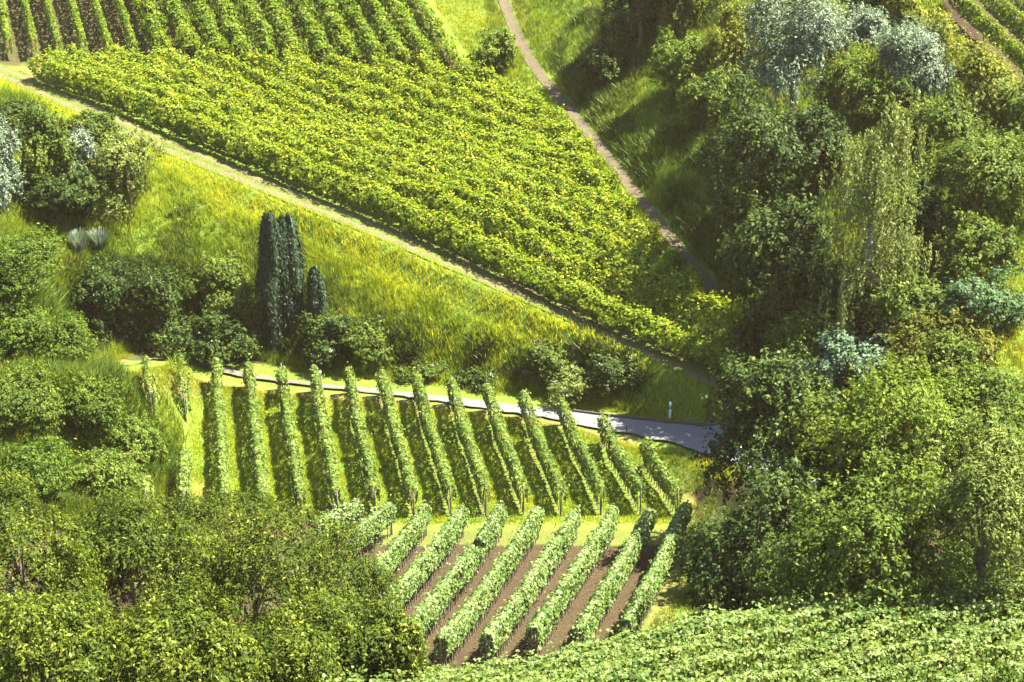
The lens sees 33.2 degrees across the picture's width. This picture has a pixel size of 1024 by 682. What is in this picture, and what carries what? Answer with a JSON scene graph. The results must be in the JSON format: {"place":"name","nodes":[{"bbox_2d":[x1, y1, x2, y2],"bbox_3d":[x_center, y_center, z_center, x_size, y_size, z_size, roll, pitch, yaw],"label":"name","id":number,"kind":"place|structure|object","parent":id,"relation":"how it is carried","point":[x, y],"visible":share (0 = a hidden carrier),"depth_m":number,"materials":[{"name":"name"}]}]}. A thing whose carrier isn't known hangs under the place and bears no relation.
{"place":"outdoors","nodes":[
{"label":"outdoors","id":0,"kind":"place"},
{"bbox_2d":[0,64,743,396],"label":"path","id":1,"kind":"structure","parent":0,"point":[459,264],"depth_m":111.65,"materials":[{"name":"beige soil"}]},
{"bbox_2d":[120,357,816,518],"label":"road","id":2,"kind":"structure","parent":0,"point":[689,436],"depth_m":101.31,"materials":[{"name":"grey asphalt"}]},
{"bbox_2d":[0,0,1023,681],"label":"ground","id":3,"kind":"structure","parent":0,"point":[18,56],"depth_m":103.35,"materials":[{"name":"green plant"}]},
{"bbox_2d":[0,290,55,362],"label":"shrub","id":4,"kind":"object","parent":3,"relation":"on","point":[23,324],"visible":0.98,"depth_m":94.46,"materials":[{"name":"green plant"}]},
{"bbox_2d":[0,470,68,557],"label":"broadleaf tree","id":5,"kind":"object","parent":3,"relation":"on","point":[30,500],"visible":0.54,"depth_m":79.61,"materials":[{"name":"green plant"}]},
{"bbox_2d":[0,355,73,440],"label":"shrub","id":6,"kind":"object","parent":3,"relation":"on","point":[21,386],"visible":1,"depth_m":89.50,"materials":[{"name":"green plant"}]},
{"bbox_2d":[0,222,77,307],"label":"shrub","id":7,"kind":"object","parent":3,"relation":"on","point":[25,252],"visible":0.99,"depth_m":95.46,"materials":[{"name":"green plant"}]},
{"bbox_2d":[0,428,83,505],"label":"shrub","id":8,"kind":"object","parent":3,"relation":"on","point":[49,462],"visible":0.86,"depth_m":86.16,"materials":[{"name":"green plant"}]},
{"bbox_2d":[13,94,82,193],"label":"shrub","id":9,"kind":"object","parent":3,"relation":"on","point":[43,142],"visible":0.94,"depth_m":109.83,"materials":[{"name":"green plant"}]},
{"bbox_2d":[0,460,118,667],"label":"broadleaf tree","id":10,"kind":"object","parent":3,"relation":"on","point":[22,560],"visible":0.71,"depth_m":60.52,"materials":[{"name":"green plant"}]},
{"bbox_2d":[11,165,108,226],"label":"shrub","id":11,"kind":"object","parent":3,"relation":"on","point":[64,190],"visible":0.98,"depth_m":109.57,"materials":[{"name":"green plant"}]},
{"bbox_2d":[26,307,99,362],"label":"shrub","id":12,"kind":"object","parent":3,"relation":"on","point":[66,337],"visible":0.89,"depth_m":95.44,"materials":[{"name":"green plant"}]},
{"bbox_2d":[0,581,129,681],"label":"broadleaf tree","id":13,"kind":"object","parent":3,"relation":"on","point":[74,643],"visible":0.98,"depth_m":49.95,"materials":[{"name":"green plant"}]},
{"bbox_2d":[47,368,131,433],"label":"shrub","id":14,"kind":"object","parent":3,"relation":"on","point":[84,408],"visible":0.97,"depth_m":91.99,"materials":[{"name":"green plant"}]},
{"bbox_2d":[0,224,182,518],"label":"bank creeper","id":15,"kind":"object","parent":3,"relation":"on","point":[81,434],"visible":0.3,"depth_m":94.62,"materials":[{"name":"green plant"}]},
{"bbox_2d":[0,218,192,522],"bbox_3d":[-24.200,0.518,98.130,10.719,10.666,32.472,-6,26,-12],"label":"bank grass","id":16,"kind":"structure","parent":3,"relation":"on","point":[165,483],"depth_m":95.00,"materials":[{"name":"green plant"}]},
{"bbox_2d":[69,249,138,347],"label":"shrub","id":17,"kind":"object","parent":3,"relation":"on","point":[109,295],"visible":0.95,"depth_m":106.71,"materials":[{"name":"green plant"}]},
{"bbox_2d":[67,439,147,503],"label":"shrub","id":18,"kind":"object","parent":3,"relation":"on","point":[104,471],"visible":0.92,"depth_m":89.53,"materials":[{"name":"green plant"}]},
{"bbox_2d":[73,118,166,226],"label":"shrub","id":19,"kind":"object","parent":3,"relation":"on","point":[119,168],"visible":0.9,"depth_m":112.29,"materials":[{"name":"green plant"}]},
{"bbox_2d":[101,410,171,471],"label":"shrub","id":20,"kind":"object","parent":3,"relation":"on","point":[135,427],"visible":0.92,"depth_m":93.94,"materials":[{"name":"green plant"}]},
{"bbox_2d":[112,260,197,361],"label":"shrub","id":21,"kind":"object","parent":3,"relation":"on","point":[155,294],"visible":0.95,"depth_m":106.96,"materials":[{"name":"green plant"}]},
{"bbox_2d":[66,484,249,651],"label":"broadleaf tree","id":22,"kind":"object","parent":3,"relation":"on","point":[127,526],"visible":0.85,"depth_m":65.15,"materials":[{"name":"green plant"}]},
{"bbox_2d":[94,567,288,681],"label":"broadleaf tree","id":23,"kind":"object","parent":3,"relation":"on","point":[151,633],"visible":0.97,"depth_m":51.04,"materials":[{"name":"green plant"}]},
{"bbox_2d":[176,246,249,316],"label":"shrub","id":24,"kind":"object","parent":3,"relation":"on","point":[217,276],"visible":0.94,"depth_m":109.55,"materials":[{"name":"green plant"}]},
{"bbox_2d":[150,489,285,585],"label":"broadleaf tree","id":25,"kind":"object","parent":3,"relation":"on","point":[208,511],"visible":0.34,"depth_m":84.45,"materials":[{"name":"green plant"}]},
{"bbox_2d":[206,351,236,515],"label":"vine row","id":26,"kind":"object","parent":3,"relation":"on","point":[220,452],"visible":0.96,"depth_m":98.36,"materials":[{"name":"green plant"}]},
{"bbox_2d":[181,303,263,369],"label":"shrub","id":27,"kind":"object","parent":3,"relation":"on","point":[215,328],"visible":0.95,"depth_m":107.23,"materials":[{"name":"green plant"}]},
{"bbox_2d":[162,490,345,667],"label":"broadleaf tree","id":28,"kind":"object","parent":3,"relation":"on","point":[272,569],"visible":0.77,"depth_m":67.14,"materials":[{"name":"green plant"}]},
{"bbox_2d":[241,353,272,506],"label":"vine row","id":29,"kind":"object","parent":3,"relation":"on","point":[259,460],"visible":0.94,"depth_m":97.95,"materials":[{"name":"green plant"}]},
{"bbox_2d":[249,210,293,353],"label":"cypress","id":30,"kind":"object","parent":3,"relation":"on","point":[267,285],"visible":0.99,"depth_m":107.35,"materials":[{"name":"green plant"}]},
{"bbox_2d":[272,212,308,329],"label":"cypress","id":31,"kind":"object","parent":3,"relation":"on","point":[292,242],"visible":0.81,"depth_m":107.74,"materials":[{"name":"green plant"}]},
{"bbox_2d":[273,363,311,522],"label":"vine row","id":32,"kind":"object","parent":3,"relation":"on","point":[297,478],"visible":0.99,"depth_m":97.24,"materials":[{"name":"green plant"}]},
{"bbox_2d":[220,588,396,681],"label":"broadleaf tree","id":33,"kind":"object","parent":3,"relation":"on","point":[306,652],"visible":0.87,"depth_m":53.62,"materials":[{"name":"green plant"}]},
{"bbox_2d":[0,80,644,413],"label":"meadow grass","id":34,"kind":"structure","parent":3,"relation":"on","point":[174,183],"depth_m":110.17,"materials":[{"name":"green plant"}]},
{"bbox_2d":[294,309,352,368],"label":"shrub","id":35,"kind":"object","parent":3,"relation":"on","point":[331,326],"visible":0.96,"depth_m":107.29,"materials":[{"name":"green plant"}]},
{"bbox_2d":[308,360,347,507],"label":"vine row","id":36,"kind":"object","parent":3,"relation":"on","point":[329,457],"visible":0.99,"depth_m":96.85,"materials":[{"name":"green plant"}]},
{"bbox_2d":[260,517,406,639],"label":"broadleaf tree","id":37,"kind":"object","parent":3,"relation":"on","point":[355,574],"visible":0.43,"depth_m":74.44,"materials":[{"name":"green plant"}]},
{"bbox_2d":[58,246,655,401],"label":"bank scrub","id":38,"kind":"object","parent":3,"relation":"on","point":[133,264],"visible":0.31,"depth_m":107.78,"materials":[{"name":"green plant"}]},
{"bbox_2d":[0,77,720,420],"bbox_3d":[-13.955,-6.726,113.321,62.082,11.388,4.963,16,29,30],"label":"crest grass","id":39,"kind":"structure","parent":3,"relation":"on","point":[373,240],"depth_m":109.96,"materials":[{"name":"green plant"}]},
{"bbox_2d":[343,366,384,511],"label":"vine row","id":40,"kind":"object","parent":3,"relation":"on","point":[364,451],"visible":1,"depth_m":96.71,"materials":[{"name":"green plant"}]},
{"bbox_2d":[341,311,408,372],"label":"shrub","id":41,"kind":"object","parent":3,"relation":"on","point":[359,336],"visible":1,"depth_m":106.96,"materials":[{"name":"green plant"}]},
{"bbox_2d":[326,599,439,681],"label":"broadleaf tree","id":42,"kind":"object","parent":3,"relation":"on","point":[402,633],"visible":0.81,"depth_m":55.26,"materials":[{"name":"green plant"}]},
{"bbox_2d":[64,41,705,309],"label":"vine row","id":43,"kind":"object","parent":3,"relation":"on","point":[673,277],"visible":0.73,"depth_m":113.05,"materials":[{"name":"green plant"}]},
{"bbox_2d":[25,49,745,376],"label":"vine row","id":44,"kind":"object","parent":3,"relation":"on","point":[188,120],"visible":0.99,"depth_m":112.17,"materials":[{"name":"green plant"}]},
{"bbox_2d":[42,45,740,349],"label":"vine row","id":45,"kind":"object","parent":3,"relation":"on","point":[638,292],"visible":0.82,"depth_m":110.14,"materials":[{"name":"green plant"}]},
{"bbox_2d":[351,499,432,604],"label":"vine row","id":46,"kind":"object","parent":3,"relation":"on","point":[394,557],"visible":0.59,"depth_m":86.04,"materials":[{"name":"green plant"}]},
{"bbox_2d":[104,39,682,282],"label":"vine row","id":47,"kind":"object","parent":3,"relation":"on","point":[613,242],"visible":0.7,"depth_m":115.44,"materials":[{"name":"green plant"}]},
{"bbox_2d":[375,366,419,515],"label":"vine row","id":48,"kind":"object","parent":3,"relation":"on","point":[401,452],"visible":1,"depth_m":96.74,"materials":[{"name":"green plant"}]},
{"bbox_2d":[148,44,660,259],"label":"vine row","id":49,"kind":"object","parent":3,"relation":"on","point":[588,208],"visible":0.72,"depth_m":116.40,"materials":[{"name":"green plant"}]},
{"bbox_2d":[190,45,638,227],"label":"vine row","id":50,"kind":"object","parent":3,"relation":"on","point":[572,187],"visible":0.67,"depth_m":119.41,"materials":[{"name":"green plant"}]},
{"bbox_2d":[362,501,469,615],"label":"vine row","id":51,"kind":"object","parent":3,"relation":"on","point":[450,532],"visible":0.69,"depth_m":83.60,"materials":[{"name":"green plant"}]},
{"bbox_2d":[151,372,693,525],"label":"field grass","id":52,"kind":"structure","parent":3,"relation":"on","point":[384,454],"depth_m":97.56,"materials":[{"name":"green plant"}]},
{"bbox_2d":[112,350,740,489],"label":"roadside grass","id":53,"kind":"structure","parent":3,"relation":"on","point":[163,368],"depth_m":102.54,"materials":[{"name":"green plant"}]},
{"bbox_2d":[237,46,619,204],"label":"vine row","id":54,"kind":"object","parent":3,"relation":"on","point":[507,154],"visible":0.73,"depth_m":121.57,"materials":[{"name":"green plant"}]},
{"bbox_2d":[408,365,458,515],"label":"vine row","id":55,"kind":"object","parent":3,"relation":"on","point":[443,469],"visible":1,"depth_m":96.66,"materials":[{"name":"green plant"}]},
{"bbox_2d":[275,42,606,180],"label":"vine row","id":56,"kind":"object","parent":3,"relation":"on","point":[409,103],"visible":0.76,"depth_m":122.10,"materials":[{"name":"green plant"}]},
{"bbox_2d":[317,49,593,164],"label":"vine row","id":57,"kind":"object","parent":3,"relation":"on","point":[428,99],"visible":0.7,"depth_m":123.37,"materials":[{"name":"green plant"}]},
{"bbox_2d":[409,500,510,642],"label":"vine row","id":58,"kind":"object","parent":3,"relation":"on","point":[489,531],"visible":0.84,"depth_m":81.91,"materials":[{"name":"green plant"}]},
{"bbox_2d":[444,373,492,515],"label":"vine row","id":59,"kind":"object","parent":3,"relation":"on","point":[462,424],"visible":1,"depth_m":96.41,"materials":[{"name":"green plant"}]},
{"bbox_2d":[369,51,584,149],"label":"vine row","id":60,"kind":"object","parent":3,"relation":"on","point":[437,86],"visible":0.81,"depth_m":123.60,"materials":[{"name":"green plant"}]},
{"bbox_2d":[433,501,544,665],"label":"vine row","id":61,"kind":"object","parent":3,"relation":"on","point":[465,614],"visible":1,"depth_m":79.70,"materials":[{"name":"green plant"}]},
{"bbox_2d":[414,49,569,138],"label":"vine row","id":62,"kind":"object","parent":3,"relation":"on","point":[484,90],"visible":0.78,"depth_m":124.39,"materials":[{"name":"green plant"}]},
{"bbox_2d":[480,382,532,514],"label":"vine row","id":63,"kind":"object","parent":3,"relation":"on","point":[504,437],"visible":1,"depth_m":96.27,"materials":[{"name":"green plant"}]},
{"bbox_2d":[475,503,581,660],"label":"vine row","id":64,"kind":"object","parent":3,"relation":"on","point":[520,596],"visible":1,"depth_m":79.77,"materials":[{"name":"green plant"}]},
{"bbox_2d":[517,387,569,515],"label":"vine row","id":65,"kind":"object","parent":3,"relation":"on","point":[538,443],"visible":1,"depth_m":95.80,"materials":[{"name":"green plant"}]},
{"bbox_2d":[524,502,619,655],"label":"vine row","id":66,"kind":"object","parent":3,"relation":"on","point":[584,560],"visible":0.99,"depth_m":80.41,"materials":[{"name":"green plant"}]},
{"bbox_2d":[554,395,608,514],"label":"vine row","id":67,"kind":"object","parent":3,"relation":"on","point":[590,465],"visible":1,"depth_m":95.49,"materials":[{"name":"green plant"}]},
{"bbox_2d":[565,504,657,650],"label":"vine row","id":68,"kind":"object","parent":3,"relation":"on","point":[591,614],"visible":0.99,"depth_m":80.53,"materials":[{"name":"green plant"}]},
{"bbox_2d":[483,0,740,323],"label":"hillside grass","id":69,"kind":"structure","parent":3,"relation":"on","point":[648,94],"depth_m":122.88,"materials":[{"name":"green plant"}]},
{"bbox_2d":[291,559,956,681],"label":"vine row","id":70,"kind":"object","parent":3,"relation":"on","point":[614,640],"visible":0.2,"depth_m":60.22,"materials":[{"name":"green plant"}]},
{"bbox_2d":[589,0,692,53],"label":"shrub","id":71,"kind":"object","parent":3,"relation":"on","point":[626,15],"visible":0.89,"depth_m":125.79,"materials":[{"name":"green plant"}]},
{"bbox_2d":[550,0,750,302],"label":"hillside scrub","id":72,"kind":"object","parent":3,"relation":"on","point":[704,211],"visible":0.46,"depth_m":120.43,"materials":[{"name":"green plant"}]},
{"bbox_2d":[616,499,692,641],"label":"vine row","id":73,"kind":"object","parent":3,"relation":"on","point":[652,581],"visible":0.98,"depth_m":80.65,"materials":[{"name":"green plant"}]},
{"bbox_2d":[322,569,1023,681],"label":"vine row","id":74,"kind":"object","parent":3,"relation":"on","point":[774,632],"visible":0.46,"depth_m":58.73,"materials":[{"name":"green plant"}]},
{"bbox_2d":[645,25,708,98],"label":"shrub","id":75,"kind":"object","parent":3,"relation":"on","point":[676,64],"visible":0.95,"depth_m":118.17,"materials":[{"name":"green plant"}]},
{"bbox_2d":[335,556,1022,681],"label":"vine row","id":76,"kind":"object","parent":3,"relation":"on","point":[805,612],"visible":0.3,"depth_m":59.31,"materials":[{"name":"green plant"}]},
{"bbox_2d":[358,590,1023,681],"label":"vine row","id":77,"kind":"object","parent":3,"relation":"on","point":[807,645],"visible":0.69,"depth_m":57.72,"materials":[{"name":"green plant"}]},
{"bbox_2d":[693,0,770,97],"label":"shrub","id":78,"kind":"object","parent":3,"relation":"on","point":[719,52],"visible":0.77,"depth_m":116.06,"materials":[{"name":"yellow plant"}]},
{"bbox_2d":[667,449,827,625],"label":"broadleaf tree","id":79,"kind":"object","parent":3,"relation":"on","point":[777,490],"visible":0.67,"depth_m":73.37,"materials":[{"name":"green plant"}]},
{"bbox_2d":[491,603,1023,681],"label":"vine row","id":80,"kind":"object","parent":3,"relation":"on","point":[953,634],"visible":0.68,"depth_m":57.09,"materials":[{"name":"green plant"}]},
{"bbox_2d":[691,53,828,234],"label":"broadleaf tree","id":81,"kind":"object","parent":3,"relation":"on","point":[759,126],"visible":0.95,"depth_m":102.78,"materials":[{"name":"green plant"}]},
{"bbox_2d":[690,340,854,516],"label":"broadleaf tree","id":82,"kind":"object","parent":3,"relation":"on","point":[746,429],"visible":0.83,"depth_m":83.67,"materials":[{"name":"green plant"}]},
{"bbox_2d":[713,181,841,356],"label":"broadleaf tree","id":83,"kind":"object","parent":3,"relation":"on","point":[766,249],"visible":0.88,"depth_m":97.06,"materials":[{"name":"green plant"}]},
{"bbox_2d":[732,0,863,127],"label":"broadleaf tree","id":84,"kind":"object","parent":3,"relation":"on","point":[808,22],"visible":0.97,"depth_m":108.69,"materials":[{"name":"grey plant"}]},
{"bbox_2d":[756,299,842,398],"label":"broadleaf tree","id":85,"kind":"object","parent":3,"relation":"on","point":[795,326],"visible":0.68,"depth_m":95.50,"materials":[{"name":"green plant"}]},
{"bbox_2d":[598,628,1023,681],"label":"vine row","id":86,"kind":"object","parent":3,"relation":"on","point":[926,661],"visible":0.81,"depth_m":56.21,"materials":[{"name":"green plant"}]},
{"bbox_2d":[779,98,856,202],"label":"shrub","id":87,"kind":"object","parent":3,"relation":"on","point":[830,131],"visible":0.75,"depth_m":103.39,"materials":[{"name":"green plant"}]},
{"bbox_2d":[790,245,874,343],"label":"shrub","id":88,"kind":"object","parent":3,"relation":"on","point":[818,285],"visible":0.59,"depth_m":95.97,"materials":[{"name":"green plant"}]},
{"bbox_2d":[807,34,892,128],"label":"shrub","id":89,"kind":"object","parent":3,"relation":"on","point":[853,74],"visible":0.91,"depth_m":108.69,"materials":[{"name":"green plant"}]},
{"bbox_2d":[746,430,977,638],"bbox_3d":[13.193,7.675,63.839,7.143,8.430,8.003,-15,29,-29],"label":"broadleaf tree","id":90,"kind":"object","parent":3,"relation":"on","point":[828,545],"visible":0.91,"depth_m":62.91,"materials":[{"name":"green plant"}]},
{"bbox_2d":[802,314,922,394],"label":"shrub","id":91,"kind":"object","parent":3,"relation":"on","point":[833,360],"visible":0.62,"depth_m":92.41,"materials":[{"name":"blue plant"}]},
{"bbox_2d":[704,0,1023,328],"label":"slope grass","id":92,"kind":"structure","parent":3,"relation":"on","point":[938,3],"depth_m":105.91,"materials":[{"name":"green plant"}]},
{"bbox_2d":[808,92,939,349],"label":"weeping birch","id":93,"kind":"object","parent":3,"relation":"on","point":[876,168],"visible":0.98,"depth_m":93.21,"materials":[{"name":"green plant"}]},
{"bbox_2d":[769,348,999,518],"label":"broadleaf tree","id":94,"kind":"object","parent":3,"relation":"on","point":[906,410],"visible":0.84,"depth_m":80.46,"materials":[{"name":"green plant"}]},
{"bbox_2d":[857,256,954,333],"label":"shrub","id":95,"kind":"object","parent":3,"relation":"on","point":[887,302],"visible":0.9,"depth_m":92.90,"materials":[{"name":"green plant"}]},
{"bbox_2d":[872,14,962,102],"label":"broadleaf tree","id":96,"kind":"object","parent":3,"relation":"on","point":[899,49],"visible":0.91,"depth_m":108.10,"materials":[{"name":"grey plant"}]},
{"bbox_2d":[885,163,955,260],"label":"shrub","id":97,"kind":"object","parent":3,"relation":"on","point":[931,209],"visible":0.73,"depth_m":97.06,"materials":[{"name":"green plant"}]},
{"bbox_2d":[872,303,1008,390],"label":"shrub","id":98,"kind":"object","parent":3,"relation":"on","point":[912,335],"visible":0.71,"depth_m":90.82,"materials":[{"name":"green plant"}]},
{"bbox_2d":[895,72,998,164],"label":"shrub","id":99,"kind":"object","parent":3,"relation":"on","point":[938,119],"visible":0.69,"depth_m":103.53,"materials":[{"name":"green plant"}]},
{"bbox_2d":[901,124,1023,228],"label":"broadleaf tree","id":100,"kind":"object","parent":3,"relation":"on","point":[965,162],"visible":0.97,"depth_m":96.71,"materials":[{"name":"green plant"}]},
{"bbox_2d":[908,401,1023,624],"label":"broadleaf tree","id":101,"kind":"object","parent":3,"relation":"on","point":[973,481],"visible":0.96,"depth_m":60.95,"materials":[{"name":"green plant"}]},
{"bbox_2d":[920,351,1023,483],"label":"broadleaf tree","id":102,"kind":"object","parent":3,"relation":"on","point":[992,389],"visible":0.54,"depth_m":81.56,"materials":[{"name":"green plant"}]},
{"bbox_2d":[926,203,1023,288],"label":"shrub","id":103,"kind":"object","parent":3,"relation":"on","point":[995,244],"visible":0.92,"depth_m":94.27,"materials":[{"name":"green plant"}]},
{"bbox_2d":[928,259,1023,334],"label":"shrub","id":104,"kind":"object","parent":3,"relation":"on","point":[978,295],"visible":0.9,"depth_m":92.05,"materials":[{"name":"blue plant"}]},
{"bbox_2d":[944,32,1023,139],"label":"shrub","id":105,"kind":"object","parent":3,"relation":"on","point":[988,82],"visible":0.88,"depth_m":107.57,"materials":[{"name":"green plant"}]},
{"bbox_2d":[498,0,723,303],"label":"gully path","id":106,"kind":"structure","parent":0,"point":[626,181],"depth_m":119.93,"materials":[{"name":"beige soil"}]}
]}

